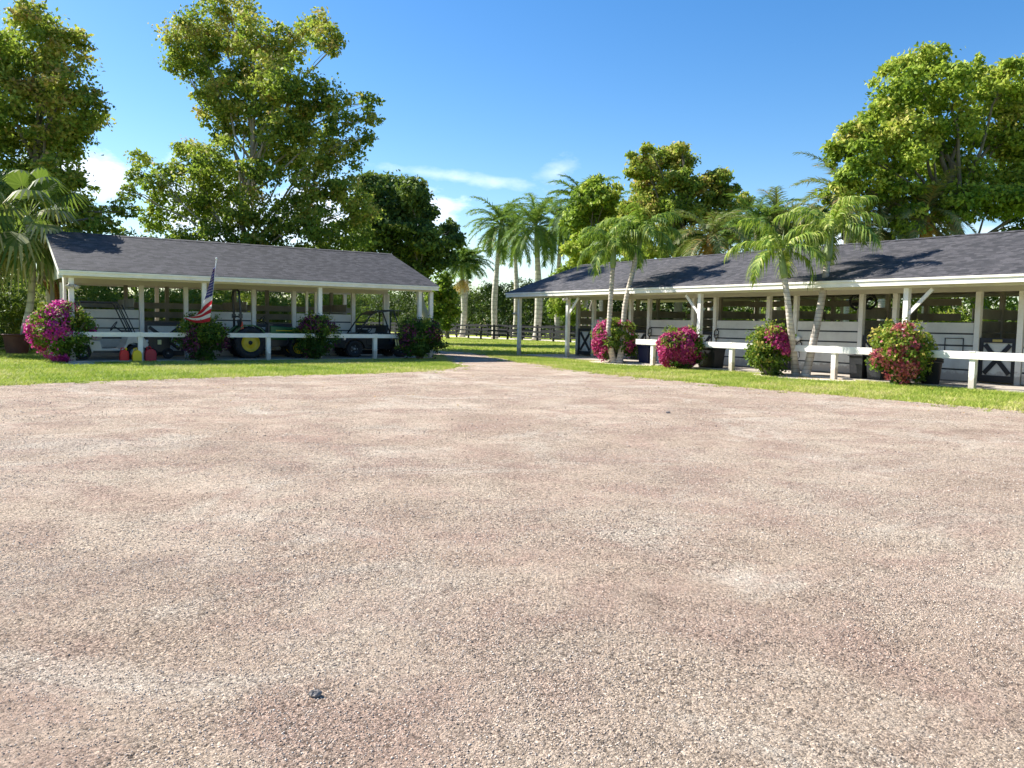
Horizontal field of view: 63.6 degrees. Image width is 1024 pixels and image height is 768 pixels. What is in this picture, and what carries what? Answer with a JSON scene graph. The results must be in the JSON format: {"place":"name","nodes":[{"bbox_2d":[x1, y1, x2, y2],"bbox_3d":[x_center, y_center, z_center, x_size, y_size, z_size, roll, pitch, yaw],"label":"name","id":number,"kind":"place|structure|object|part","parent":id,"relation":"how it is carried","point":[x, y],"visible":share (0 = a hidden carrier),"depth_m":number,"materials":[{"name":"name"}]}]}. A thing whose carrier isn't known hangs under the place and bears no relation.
{"place":"outdoors","nodes":[
{"label":"outdoors","id":0,"kind":"place"},
{"bbox_2d":[40,279,66,299],"bbox_3d":[-17.776,-2.616,32.166,0.986,2.894,0.617,1,4,0],"label":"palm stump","id":1,"kind":"object","parent":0,"point":[57,293],"visible":0.31,"depth_m":31.99,"materials":[{"name":"brown plant"}]},
{"bbox_2d":[0,318,1023,412],"bbox_3d":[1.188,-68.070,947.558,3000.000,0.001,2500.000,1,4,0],"label":"lawn ground","id":2,"kind":"structure","parent":0,"point":[379,365],"depth_m":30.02,"materials":[{"name":"green plant"}]},
{"bbox_2d":[0,276,26,331],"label":"areca palm","id":3,"kind":"object","parent":2,"relation":"on","point":[9,307],"visible":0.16,"depth_m":36.13,"materials":[{"name":"green plant"}]},
{"bbox_2d":[1,334,29,353],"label":"planter","id":4,"kind":"object","parent":2,"relation":"on","point":[16,343],"visible":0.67,"depth_m":31.31,"materials":[{"name":"brown wood"}]},
{"bbox_2d":[0,181,34,302],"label":"fan palm","id":5,"kind":"object","parent":2,"relation":"on","point":[2,213],"visible":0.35,"depth_m":30.84,"materials":[{"name":"green plant"}]},
{"bbox_2d":[0,201,45,350],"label":"clipped hedge","id":6,"kind":"object","parent":2,"relation":"on","point":[10,303],"visible":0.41,"depth_m":34.61,"materials":[{"name":"green plant"}]},
{"bbox_2d":[0,273,45,333],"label":"areca palm","id":7,"kind":"object","parent":2,"relation":"on","point":[15,324],"visible":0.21,"depth_m":37.00,"materials":[{"name":"green plant"}]},
{"bbox_2d":[0,167,91,350],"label":"fan palm","id":8,"kind":"object","parent":2,"relation":"on","point":[27,253],"visible":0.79,"depth_m":30.08,"materials":[{"name":"green plant"}]},
{"bbox_2d":[11,285,101,320],"bbox_3d":[-20.125,-3.121,36.762,3.986,3.563,3.813,0,4,-9],"label":"areca palm","id":9,"kind":"object","parent":2,"relation":"on","point":[44,299],"visible":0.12,"depth_m":36.33,"materials":[{"name":"green plant"}]},
{"bbox_2d":[22,298,98,362],"bbox_3d":[-14.435,-1.663,26.473,2.194,2.169,2.185,-1,5,-25],"label":"bougainvillea","id":10,"kind":"object","parent":2,"relation":"on","point":[47,329],"visible":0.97,"depth_m":26.08,"materials":[{"name":"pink plant"}]},
{"bbox_2d":[0,0,138,331],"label":"oak tree","id":11,"kind":"object","parent":2,"relation":"on","point":[52,140],"visible":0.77,"depth_m":40.92,"materials":[{"name":"green plant"}]},
{"bbox_2d":[39,285,121,309],"bbox_3d":[-19.616,-3.365,38.481,4.121,3.851,4.308,1,4,7],"label":"areca palm","id":12,"kind":"object","parent":2,"relation":"on","point":[91,294],"visible":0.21,"depth_m":38.12,"materials":[{"name":"green plant"}]},
{"bbox_2d":[90,287,146,309],"bbox_3d":[-19.239,-3.273,39.907,3.825,3.419,3.659,3,5,22],"label":"areca palm","id":13,"kind":"object","parent":2,"relation":"on","point":[112,299],"visible":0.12,"depth_m":39.59,"materials":[{"name":"green plant"}]},
{"bbox_2d":[119,347,128,359],"bbox_3d":[-12.856,-0.975,27.381,0.280,0.486,0.228,-2,5,-34],"label":"fuel can","id":14,"kind":"object","parent":2,"relation":"on","point":[124,354],"visible":0.82,"depth_m":27.30,"materials":[{"name":"red plastic"}]},
{"bbox_2d":[132,348,141,361],"bbox_3d":[-12.404,-0.963,27.323,0.280,0.486,0.228,-2,5,-34],"label":"fuel can","id":15,"kind":"object","parent":2,"relation":"on","point":[137,355],"visible":0.92,"depth_m":27.24,"materials":[{"name":"yellow plastic"}]},
{"bbox_2d":[144,346,156,360],"bbox_3d":[-12.107,-1.007,27.659,0.354,0.535,0.251,-2,5,-34],"label":"fuel can","id":16,"kind":"object","parent":2,"relation":"on","point":[150,354],"visible":0.92,"depth_m":27.57,"materials":[{"name":"red plastic"}]},
{"bbox_2d":[108,287,197,320],"bbox_3d":[-17.135,-3.290,38.903,3.967,3.707,4.147,4,5,37],"label":"areca palm","id":17,"kind":"object","parent":2,"relation":"on","point":[149,295],"visible":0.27,"depth_m":38.72,"materials":[{"name":"green plant"}]},
{"bbox_2d":[145,288,221,320],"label":"areca palm","id":18,"kind":"object","parent":2,"relation":"on","point":[191,291],"visible":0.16,"depth_m":40.09,"materials":[{"name":"green plant"}]},
{"bbox_2d":[0,227,376,344],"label":"clipped hedge","id":19,"kind":"object","parent":2,"relation":"on","point":[120,293],"visible":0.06,"depth_m":44.39,"materials":[{"name":"green plant"}]},
{"bbox_2d":[169,309,230,361],"bbox_3d":[-10.704,-1.614,28.403,1.994,1.908,1.882,-1,5,-24],"label":"bougainvillea","id":20,"kind":"object","parent":2,"relation":"on","point":[203,342],"visible":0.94,"depth_m":28.03,"materials":[{"name":"green plant"}]},
{"bbox_2d":[173,289,228,311],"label":"areca palm","id":21,"kind":"object","parent":2,"relation":"on","point":[198,302],"visible":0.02,"depth_m":41.68,"materials":[{"name":"green plant"}]},
{"bbox_2d":[60,332,400,360],"bbox_3d":[-8.840,-1.304,29.638,12.994,1.052,0.200,-2,5,-34],"label":"hitching rail","id":22,"kind":"object","parent":2,"relation":"on","point":[267,336],"visible":0.67,"depth_m":29.39,"materials":[{"name":"white paint"}]},
{"bbox_2d":[196,290,278,321],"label":"areca palm","id":23,"kind":"object","parent":2,"relation":"on","point":[242,295],"visible":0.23,"depth_m":41.01,"materials":[{"name":"green plant"}]},
{"bbox_2d":[37,231,439,362],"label":"equipment stable","id":24,"kind":"structure","parent":2,"relation":"on","point":[126,262],"depth_m":31.07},
{"bbox_2d":[65,284,78,288],"bbox_3d":[-14.033,-3.105,26.341,0.425,0.174,0.234,-2,5,-34],"label":"floodlight","id":25,"kind":"object","parent":24,"relation":"attached to","point":[67,286],"visible":1,"depth_m":26.33,"materials":[{"name":"white paint"}]},
{"bbox_2d":[74,301,148,359],"bbox_3d":[-13.741,-1.821,28.137,2.410,1.922,1.182,-2,5,-34],"label":"golf cart","id":26,"kind":"object","parent":24,"relation":"on","point":[126,342],"visible":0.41,"depth_m":27.93,"materials":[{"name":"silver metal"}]},
{"bbox_2d":[144,331,177,358],"bbox_3d":[-12.269,-1.394,29.002,1.175,0.996,0.600,-2,5,-34],"label":"wheeled tub","id":27,"kind":"object","parent":24,"relation":"on","point":[161,344],"visible":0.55,"depth_m":28.77,"materials":[{"name":"black plastic"}]},
{"bbox_2d":[144,322,183,355],"bbox_3d":[-12.712,-1.649,30.222,1.350,1.220,0.090,-2,5,-34],"label":"stall door","id":28,"kind":"structure","parent":24,"relation":"in","point":[162,327],"depth_m":30.24,"materials":[{"name":"paint"}]},
{"bbox_2d":[221,289,303,357],"bbox_3d":[-9.337,-2.247,31.070,3.530,2.549,1.300,-2,5,-34],"label":"tractor","id":29,"kind":"object","parent":24,"relation":"on","point":[248,347],"visible":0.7,"depth_m":30.50,"materials":[{"name":"yellow paint"}]},
{"bbox_2d":[256,324,291,354],"bbox_3d":[-9.351,-1.755,32.458,1.420,1.220,0.090,-2,5,-34],"label":"stall door","id":30,"kind":"structure","parent":24,"relation":"in","point":[275,350],"depth_m":32.49,"materials":[{"name":"paint"}]},
{"bbox_2d":[355,325,382,353],"bbox_3d":[-6.001,-1.860,34.688,1.270,1.220,0.090,-2,5,-34],"label":"stall door","id":31,"kind":"structure","parent":24,"relation":"in","point":[365,351],"depth_m":34.67,"materials":[{"name":"paint"}]},
{"bbox_2d":[333,310,405,356],"bbox_3d":[-5.619,-2.061,33.596,3.014,1.937,1.380,-2,5,-34],"label":"utility vehicle","id":32,"kind":"object","parent":24,"relation":"on","point":[351,347],"visible":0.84,"depth_m":33.24,"materials":[{"name":"metal"}]},
{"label":"side door","id":33,"kind":"part","parent":32,"relation":"part of","materials":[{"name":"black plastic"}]},
{"bbox_2d":[106,0,388,310],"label":"oak tree","id":34,"kind":"object","parent":2,"relation":"on","point":[272,81],"visible":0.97,"depth_m":44.26,"materials":[{"name":"green plant"}]},
{"bbox_2d":[229,292,290,321],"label":"areca palm","id":35,"kind":"object","parent":2,"relation":"on","point":[260,301],"visible":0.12,"depth_m":42.76,"materials":[{"name":"green plant"}]},
{"bbox_2d":[257,292,309,322],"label":"areca palm","id":36,"kind":"object","parent":2,"relation":"on","point":[277,302],"visible":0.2,"depth_m":43.88,"materials":[{"name":"green plant"}]},
{"bbox_2d":[286,310,343,359],"bbox_3d":[-7.330,-1.768,30.939,1.992,2.015,1.699,1,4,0],"label":"bougainvillea","id":37,"kind":"object","parent":2,"relation":"on","point":[322,327],"visible":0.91,"depth_m":30.59,"materials":[{"name":"green plant"}]},
{"bbox_2d":[281,293,358,323],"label":"areca palm","id":38,"kind":"object","parent":2,"relation":"on","point":[326,297],"visible":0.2,"depth_m":42.98,"materials":[{"name":"green plant"}]},
{"bbox_2d":[301,294,372,324],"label":"areca palm","id":39,"kind":"object","parent":2,"relation":"on","point":[356,313],"visible":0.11,"depth_m":45.13,"materials":[{"name":"green plant"}]},
{"bbox_2d":[335,169,469,319],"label":"shade tree","id":40,"kind":"object","parent":2,"relation":"on","point":[424,248],"visible":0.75,"depth_m":55.48,"materials":[{"name":"green plant"}]},
{"bbox_2d":[394,315,448,358],"bbox_3d":[-3.570,-1.806,32.307,2.045,1.836,1.992,4,5,32],"label":"bougainvillea","id":41,"kind":"object","parent":2,"relation":"on","point":[422,337],"visible":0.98,"depth_m":31.98,"materials":[{"name":"green plant"}]},
{"bbox_2d":[423,270,462,337],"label":"shade tree","id":42,"kind":"object","parent":2,"relation":"on","point":[446,311],"visible":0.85,"depth_m":76.67,"materials":[{"name":"green plant"}]},
{"bbox_2d":[439,247,485,336],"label":"royal palm","id":43,"kind":"object","parent":2,"relation":"on","point":[465,261],"visible":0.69,"depth_m":85.19,"materials":[{"name":"green plant"}]},
{"bbox_2d":[355,322,575,342],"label":"paddock fence","id":44,"kind":"object","parent":2,"relation":"on","point":[537,331],"visible":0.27,"depth_m":74.30,"materials":[{"name":"paint"}]},
{"bbox_2d":[366,321,575,339],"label":"paddock fence","id":45,"kind":"object","parent":2,"relation":"on","point":[510,333],"visible":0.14,"depth_m":86.28,"materials":[{"name":"paint"}]},
{"bbox_2d":[453,247,493,327],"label":"royal palm","id":46,"kind":"object","parent":2,"relation":"on","point":[481,270],"visible":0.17,"depth_m":96.35,"materials":[{"name":"green plant"}]},
{"bbox_2d":[438,339,574,354],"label":"grass","id":47,"kind":"structure","parent":2,"relation":"on","point":[504,346],"depth_m":51.58,"materials":[{"name":"green plant"}]},
{"bbox_2d":[7,362,1007,417],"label":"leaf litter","id":48,"kind":"object","parent":2,"relation":"on","point":[544,364],"visible":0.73,"depth_m":20.22,"materials":[{"name":"brown plant"}]},
{"bbox_2d":[482,208,533,334],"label":"royal palm","id":49,"kind":"object","parent":2,"relation":"on","point":[516,280],"visible":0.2,"depth_m":89.28,"materials":[{"name":"green plant"}]},
{"bbox_2d":[37,281,1018,329],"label":"distant wood","id":50,"kind":"object","parent":2,"relation":"on","point":[1016,306],"visible":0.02,"depth_m":167.99,"materials":[{"name":"green plant"}]},
{"bbox_2d":[527,197,570,338],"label":"royal palm","id":51,"kind":"object","parent":2,"relation":"on","point":[556,319],"visible":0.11,"depth_m":80.58,"materials":[{"name":"green plant"}]},
{"bbox_2d":[545,256,618,326],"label":"shade tree","id":52,"kind":"object","parent":2,"relation":"on","point":[554,303],"visible":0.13,"depth_m":66.48,"materials":[{"name":"green plant"}]},
{"bbox_2d":[558,171,624,325],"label":"shade tree","id":53,"kind":"object","parent":2,"relation":"on","point":[593,201],"visible":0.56,"depth_m":58.06,"materials":[{"name":"green plant"}]},
{"bbox_2d":[337,277,877,339],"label":"clipped hedge","id":54,"kind":"object","parent":2,"relation":"on","point":[403,304],"visible":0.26,"depth_m":96.46,"materials":[{"name":"green plant"}]},
{"bbox_2d":[599,190,631,318],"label":"royal palm","id":55,"kind":"object","parent":2,"relation":"on","point":[601,301],"depth_m":76.40,"materials":[{"name":"green plant"}]},
{"bbox_2d":[590,361,646,365],"bbox_3d":[4.194,-0.794,32.121,1.582,0.001,3.902,-2,5,-32],"label":"mulch bed","id":56,"kind":"object","parent":2,"relation":"on","point":[617,363],"visible":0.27,"depth_m":32.18,"materials":[{"name":"brown soil"}]},
{"bbox_2d":[590,316,640,361],"bbox_3d":[4.120,-1.744,32.884,2.151,1.902,2.006,-1,5,-30],"label":"bougainvillea","id":57,"kind":"object","parent":56,"relation":"on","point":[601,344],"visible":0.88,"depth_m":32.35,"materials":[{"name":"pink plant"}]},
{"bbox_2d":[577,222,655,362],"bbox_3d":[3.863,-3.537,32.368,3.027,5.593,2.937,-3,6,-44],"label":"christmas palm","id":58,"kind":"object","parent":56,"relation":"on","point":[622,241],"visible":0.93,"depth_m":32.14,"materials":[{"name":"green plant"}]},
{"bbox_2d":[596,202,683,362],"bbox_3d":[4.875,-3.878,32.714,3.398,6.164,3.554,4,5,32],"label":"christmas palm","id":59,"kind":"object","parent":56,"relation":"on","point":[656,234],"visible":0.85,"depth_m":32.29,"materials":[{"name":"green plant"}]},
{"bbox_2d":[655,323,706,368],"bbox_3d":[5.950,-1.302,28.849,1.917,1.690,1.732,1,4,0],"label":"bougainvillea","id":60,"kind":"object","parent":2,"relation":"on","point":[680,347],"visible":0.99,"depth_m":28.39,"materials":[{"name":"pink plant"}]},
{"bbox_2d":[612,140,755,319],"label":"shade tree","id":61,"kind":"object","parent":2,"relation":"on","point":[654,186],"visible":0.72,"depth_m":53.61,"materials":[{"name":"green plant"}]},
{"bbox_2d":[667,209,752,318],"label":"date palm","id":62,"kind":"object","parent":2,"relation":"on","point":[710,246],"visible":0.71,"depth_m":43.11,"materials":[{"name":"green plant"}]},
{"bbox_2d":[713,193,807,320],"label":"date palm","id":63,"kind":"object","parent":2,"relation":"on","point":[762,215],"visible":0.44,"depth_m":45.99,"materials":[{"name":"green plant"}]},
{"bbox_2d":[505,230,1023,392],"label":"horse stable","id":64,"kind":"structure","parent":2,"relation":"on","point":[979,266],"depth_m":27.39,"materials":[{"name":"white wood"}]},
{"bbox_2d":[578,328,590,354],"bbox_3d":[3.373,-1.949,38.121,0.090,1.220,0.980,-2,5,-34],"label":"stall door","id":65,"kind":"structure","parent":64,"relation":"in","point":[584,340],"depth_m":38.16,"materials":[{"name":"paint"}]},
{"bbox_2d":[630,330,646,358],"bbox_3d":[5.396,-1.691,35.094,0.090,1.220,0.980,-2,5,-34],"label":"stall door","id":66,"kind":"structure","parent":64,"relation":"in","point":[642,333],"depth_m":35.02,"materials":[{"name":"paint"}]},
{"bbox_2d":[637,345,656,362],"bbox_3d":[5.330,-1.179,32.345,0.655,0.690,0.654,-2,5,-34],"label":"trash bin","id":67,"kind":"object","parent":64,"relation":"on","point":[643,353],"visible":0.66,"depth_m":32.15,"materials":[{"name":"blue plastic"}]},
{"bbox_2d":[696,331,711,341],"bbox_3d":[7.418,-1.433,32.058,0.090,1.220,0.980,-2,5,-34],"label":"stall door","id":68,"kind":"structure","parent":64,"relation":"in","point":[707,334],"depth_m":31.85,"materials":[{"name":"paint"}]},
{"bbox_2d":[699,347,726,367],"bbox_3d":[7.118,-0.962,29.399,0.705,0.750,0.874,-2,5,-34],"label":"trash bin","id":69,"kind":"object","parent":64,"relation":"on","point":[714,358],"visible":0.67,"depth_m":29.09,"materials":[{"name":"black plastic"}]},
{"bbox_2d":[780,361,790,368],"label":"stall door","id":70,"kind":"structure","parent":64,"relation":"in","point":[789,362],"depth_m":28.75,"materials":[{"name":"paint"}]},
{"bbox_2d":[847,354,866,378],"bbox_3d":[10.348,-0.534,24.480,0.655,0.730,0.514,-2,5,-34],"label":"trash bin","id":71,"kind":"object","parent":64,"relation":"on","point":[858,367],"visible":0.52,"depth_m":24.28,"materials":[{"name":"black plastic"}]},
{"bbox_2d":[849,294,876,310],"bbox_3d":[12.006,-2.995,28.201,0.919,1.040,0.316,4,5,33],"label":"barn fan","id":72,"kind":"object","parent":64,"relation":"hanging from","point":[856,302],"visible":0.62,"depth_m":28.07},
{"bbox_2d":[862,335,883,347],"bbox_3d":[11.466,-0.918,26.008,0.090,1.220,0.980,-2,5,-34],"label":"stall door","id":73,"kind":"structure","parent":64,"relation":"in","point":[865,344],"depth_m":26.29,"materials":[{"name":"paint"}]},
{"bbox_2d":[865,355,891,379],"bbox_3d":[10.694,-0.507,24.050,0.675,0.750,0.554,-2,5,-34],"label":"trash bin","id":74,"kind":"object","parent":64,"relation":"on","point":[873,374],"visible":0.35,"depth_m":23.91,"materials":[{"name":"black plastic"}]},
{"bbox_2d":[977,338,1015,382],"bbox_3d":[13.491,-0.660,22.974,0.090,1.220,0.980,-2,5,-34],"label":"stall door","id":75,"kind":"structure","parent":64,"relation":"in","point":[988,370],"depth_m":22.98,"materials":[{"name":"paint"}]},
{"bbox_2d":[738,186,815,309],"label":"date palm","id":76,"kind":"object","parent":2,"relation":"on","point":[777,228],"visible":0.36,"depth_m":46.77,"materials":[{"name":"green plant"}]},
{"bbox_2d":[718,203,864,244],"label":"shade tree","id":77,"kind":"object","parent":2,"relation":"on","point":[825,209],"visible":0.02,"depth_m":50.00,"materials":[{"name":"green plant"}]},
{"bbox_2d":[754,374,851,381],"bbox_3d":[8.760,-0.190,24.984,1.737,0.001,4.045,-2,5,-33],"label":"mulch bed","id":78,"kind":"object","parent":2,"relation":"on","point":[788,376],"visible":0.29,"depth_m":25.03,"materials":[{"name":"brown soil"}]},
{"bbox_2d":[743,318,796,375],"bbox_3d":[8.100,-1.096,25.891,1.627,1.938,1.687,2,4,17],"label":"bougainvillea","id":79,"kind":"object","parent":78,"relation":"on","point":[765,352],"visible":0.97,"depth_m":25.57,"materials":[{"name":"green plant"}]},
{"bbox_2d":[724,218,831,375],"bbox_3d":[8.261,-2.618,25.507,3.333,4.914,2.814,1,4,0],"label":"christmas palm","id":80,"kind":"object","parent":78,"relation":"on","point":[768,252],"visible":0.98,"depth_m":25.21,"materials":[{"name":"green plant"}]},
{"bbox_2d":[772,195,887,376],"bbox_3d":[9.921,-3.017,25.625,3.270,5.675,3.305,-2,5,-39],"label":"christmas palm","id":81,"kind":"object","parent":78,"relation":"on","point":[822,221],"visible":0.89,"depth_m":25.38,"materials":[{"name":"green plant"}]},
{"bbox_2d":[636,339,1023,388],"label":"hitching rail","id":82,"kind":"object","parent":2,"relation":"on","point":[973,357],"visible":0.69,"depth_m":23.99,"materials":[{"name":"white paint"}]},
{"bbox_2d":[787,151,912,321],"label":"date palm","id":83,"kind":"object","parent":2,"relation":"on","point":[807,198],"visible":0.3,"depth_m":43.15,"materials":[{"name":"green plant"}]},
{"bbox_2d":[723,297,1018,322],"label":"clipped hedge","id":84,"kind":"object","parent":2,"relation":"on","point":[988,302],"visible":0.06,"depth_m":41.06,"materials":[{"name":"green plant"}]},
{"bbox_2d":[835,198,922,320],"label":"date palm","id":85,"kind":"object","parent":2,"relation":"on","point":[887,235],"visible":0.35,"depth_m":41.89,"materials":[{"name":"green plant"}]},
{"bbox_2d":[865,316,938,384],"bbox_3d":[10.570,-0.818,22.418,1.866,2.036,1.882,1,4,0],"label":"bougainvillea","id":86,"kind":"object","parent":2,"relation":"on","point":[899,354],"visible":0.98,"depth_m":22.03,"materials":[{"name":"green plant"}]},
{"bbox_2d":[813,40,1023,308],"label":"shade tree","id":87,"kind":"object","parent":2,"relation":"on","point":[908,140],"visible":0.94,"depth_m":40.71,"materials":[{"name":"green plant"}]},
{"bbox_2d":[921,358,943,383],"bbox_3d":[11.397,-0.354,22.483,0.620,0.810,0.620,-2,5,-34],"label":"trash bin","id":88,"kind":"object","parent":2,"relation":"on","point":[933,377],"visible":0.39,"depth_m":22.26,"materials":[{"name":"black plastic"}]},
{"bbox_2d":[875,165,991,321],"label":"date palm","id":89,"kind":"object","parent":2,"relation":"on","point":[933,193],"visible":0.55,"depth_m":40.55,"materials":[{"name":"green plant"}]},
{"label":"flag pole","id":90,"kind":"object","parent":2,"relation":"on","visible":0},
{"bbox_2d":[184,267,214,322],"bbox_3d":[-10.399,-2.989,27.567,1.190,1.909,0.214,2,4,11],"label":"flag","id":91,"kind":"object","parent":90,"relation":"hanging from","point":[204,314],"visible":1,"depth_m":27.58,"materials":[{"name":"fabric"}]},
{"bbox_2d":[0,347,1023,767],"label":"gravel yard","id":92,"kind":"structure","parent":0,"point":[124,503],"depth_m":4.97,"materials":[{"name":"beige gravel"}]},
{"bbox_2d":[308,689,321,697],"bbox_3d":[-0.784,1.233,3.293,0.051,0.033,0.041,3,5,24],"label":"stone","id":93,"kind":"object","parent":92,"relation":"on","point":[316,693],"visible":1,"depth_m":3.28,"materials":[{"name":"grey stone"}]},
{"bbox_2d":[449,335,574,341],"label":"sand track","id":94,"kind":"structure","parent":0,"point":[509,338],"depth_m":80.96,"materials":[{"name":"beige sand"}]},
{"bbox_2d":[465,196,530,338],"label":"royal palm","id":95,"kind":"object","parent":94,"relation":"on","point":[502,228],"visible":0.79,"depth_m":78.57,"materials":[{"name":"green plant"}]},
{"bbox_2d":[493,193,569,339],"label":"royal palm","id":96,"kind":"object","parent":94,"relation":"on","point":[542,235],"visible":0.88,"depth_m":73.85,"materials":[{"name":"green plant"}]},
{"bbox_2d":[545,172,620,325],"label":"royal palm","id":97,"kind":"object","parent":94,"relation":"on","point":[572,187],"visible":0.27,"depth_m":67.68,"materials":[{"name":"green plant"}]},
{"bbox_2d":[0,0,1023,321],"label":"sky","id":98,"kind":"structure","parent":0,"point":[494,100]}
]}

